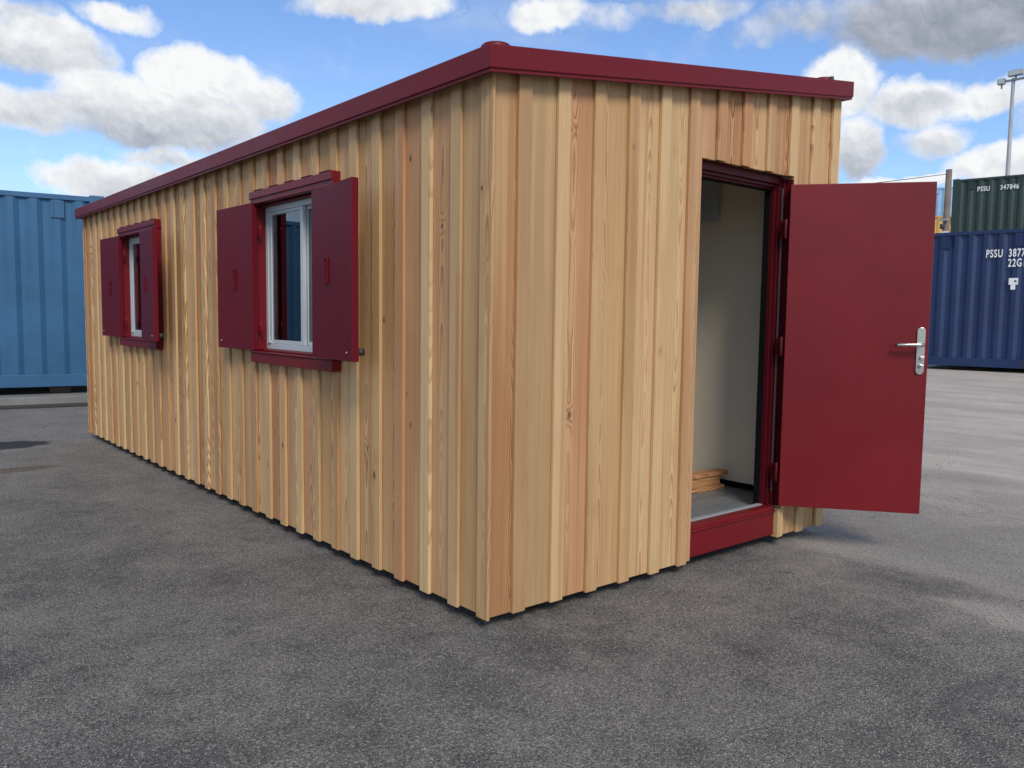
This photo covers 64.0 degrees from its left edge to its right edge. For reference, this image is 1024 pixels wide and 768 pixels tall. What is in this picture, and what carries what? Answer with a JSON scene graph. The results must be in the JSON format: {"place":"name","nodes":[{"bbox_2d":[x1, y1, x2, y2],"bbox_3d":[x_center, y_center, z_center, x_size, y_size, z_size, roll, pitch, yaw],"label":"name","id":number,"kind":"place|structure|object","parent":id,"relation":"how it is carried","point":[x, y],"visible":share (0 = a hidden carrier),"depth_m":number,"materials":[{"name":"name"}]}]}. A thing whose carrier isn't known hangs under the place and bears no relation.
{"place":"outdoors","nodes":[
{"label":"outdoors","id":0,"kind":"place"},
{"bbox_2d":[0,364,1023,767],"bbox_3d":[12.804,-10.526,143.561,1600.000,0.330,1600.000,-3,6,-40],"label":"ground","id":1,"kind":"structure","parent":0,"point":[254,638],"depth_m":3.14,"materials":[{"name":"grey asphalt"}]},
{"bbox_2d":[0,386,87,409],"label":"concrete plinth","id":2,"kind":"structure","parent":1,"relation":"on","point":[41,397],"depth_m":10.75,"materials":[{"name":"concrete"}]},
{"bbox_2d":[0,190,103,387],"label":"shipping container","id":3,"kind":"object","parent":2,"relation":"on","point":[42,323],"visible":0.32,"depth_m":10.80,"materials":[{"name":"blue metal"}]},
{"bbox_2d":[75,41,936,620],"bbox_3d":[-1.052,-0.567,6.076,2.720,2.586,7.018,-3,6,-40],"label":"portable cabin","id":4,"kind":"object","parent":1,"relation":"on","point":[487,331],"visible":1,"depth_m":3.90,"materials":[{"name":"beige wood"}]},
{"bbox_2d":[129,237,141,336],"bbox_3d":[-2.916,-0.781,6.576,0.064,0.812,0.932,-3,6,-40],"label":"window","id":5,"kind":"structure","parent":4,"relation":"in","point":[134,247],"depth_m":6.85,"materials":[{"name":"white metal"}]},
{"bbox_2d":[265,198,311,351],"bbox_3d":[-1.119,-0.581,4.426,0.064,0.812,0.932,-3,6,-40],"label":"window","id":6,"kind":"structure","parent":4,"relation":"in","point":[288,225],"depth_m":4.56,"materials":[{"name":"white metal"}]},
{"bbox_2d":[692,483,724,493],"bbox_3d":[1.122,0.632,5.006,0.355,0.027,0.150,-2,6,-34],"label":"timber offcut","id":7,"kind":"object","parent":4,"relation":"on","point":[711,487],"visible":0.28,"depth_m":4.97,"materials":[{"name":"brown wood"}]},
{"bbox_2d":[692,479,719,488],"bbox_3d":[1.102,0.605,4.993,0.370,0.026,0.140,-3,6,-41],"label":"timber offcut","id":8,"kind":"object","parent":7,"relation":"on","point":[703,484],"visible":0.27,"depth_m":4.96,"materials":[{"name":"brown wood"}]},
{"bbox_2d":[692,475,720,482],"bbox_3d":[1.105,0.578,5.007,0.395,0.025,0.120,-3,6,-37],"label":"timber offcut","id":9,"kind":"object","parent":8,"relation":"on","point":[705,479],"visible":0.27,"depth_m":4.99,"materials":[{"name":"brown wood"}]},
{"bbox_2d":[692,468,727,479],"bbox_3d":[1.119,0.555,4.981,0.505,0.024,0.085,-3,6,-36],"label":"timber offcut","id":10,"kind":"object","parent":9,"relation":"on","point":[707,473],"visible":0.51,"depth_m":5.01,"materials":[{"name":"brown wood"}]},
{"bbox_2d":[770,181,936,513],"bbox_3d":[1.775,-0.183,4.288,0.751,1.713,0.115,2,5,13],"label":"door","id":11,"kind":"structure","parent":4,"relation":"in","point":[860,255],"depth_m":4.29,"materials":[{"name":"red paint"}]},
{"bbox_2d":[939,169,951,232],"bbox_3d":[11.078,-3.081,21.093,0.265,4.800,0.330,-3,6,-40],"label":"utility pole","id":12,"kind":"object","parent":1,"relation":"on","point":[945,226],"visible":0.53,"depth_m":20.91,"materials":[{"name":"wood"}]},
{"bbox_2d":[876,174,945,182],"bbox_3d":[4.422,-3.683,15.070,17.914,2.585,0.018,-3,6,-42],"label":"overhead cable","id":13,"kind":"object","parent":12,"relation":"attached to","point":[910,178],"visible":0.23,"depth_m":19.52,"materials":[{"name":"metal"}]},
{"bbox_2d":[927,228,1023,368],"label":"shipping container","id":14,"kind":"object","parent":1,"relation":"on","point":[977,307],"visible":0.95,"depth_m":15.39,"materials":[{"name":"blue metal"}]},
{"bbox_2d":[997,68,1023,175],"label":"floodlight mast","id":15,"kind":"object","parent":1,"relation":"on","point":[1011,73],"visible":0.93,"depth_m":50.38,"materials":[{"name":"metal"}]},
{"bbox_3d":[16.334,-2.153,23.944,6.086,2.591,2.444,5,6,39],"label":"shipping container","id":16,"kind":"object","parent":1,"relation":"on","visible":0},
{"bbox_2d":[950,174,1023,231],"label":"shipping container","id":17,"kind":"object","parent":16,"relation":"on","point":[988,203],"visible":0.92,"depth_m":24.08,"materials":[{"name":"green metal"}]},
{"bbox_3d":[19.284,-2.898,33.496,6.086,2.591,2.444,3,5,27],"label":"shipping container","id":18,"kind":"object","parent":1,"relation":"on","visible":0},
{"bbox_2d":[935,215,950,232],"bbox_3d":[19.318,-5.482,33.285,6.086,2.591,2.444,3,5,27],"label":"shipping container","id":19,"kind":"object","parent":18,"relation":"on","point":[937,225],"visible":0.02,"depth_m":32.95,"materials":[{"name":"yellow metal"}]},
{"bbox_2d":[0,0,1023,196],"label":"sky","id":20,"kind":"structure","parent":0,"point":[105,98],"materials":[{"name":"blue"}]},
{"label":"shipping container","id":21,"kind":"object","parent":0,"visible":0},
{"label":"shipping container","id":22,"kind":"object","parent":21,"relation":"on","visible":0},
{"bbox_2d":[935,187,952,215],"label":"shipping container","id":23,"kind":"object","parent":22,"relation":"on","point":[940,201],"visible":0.02,"depth_m":41.80,"materials":[{"name":"blue metal"}]}
]}

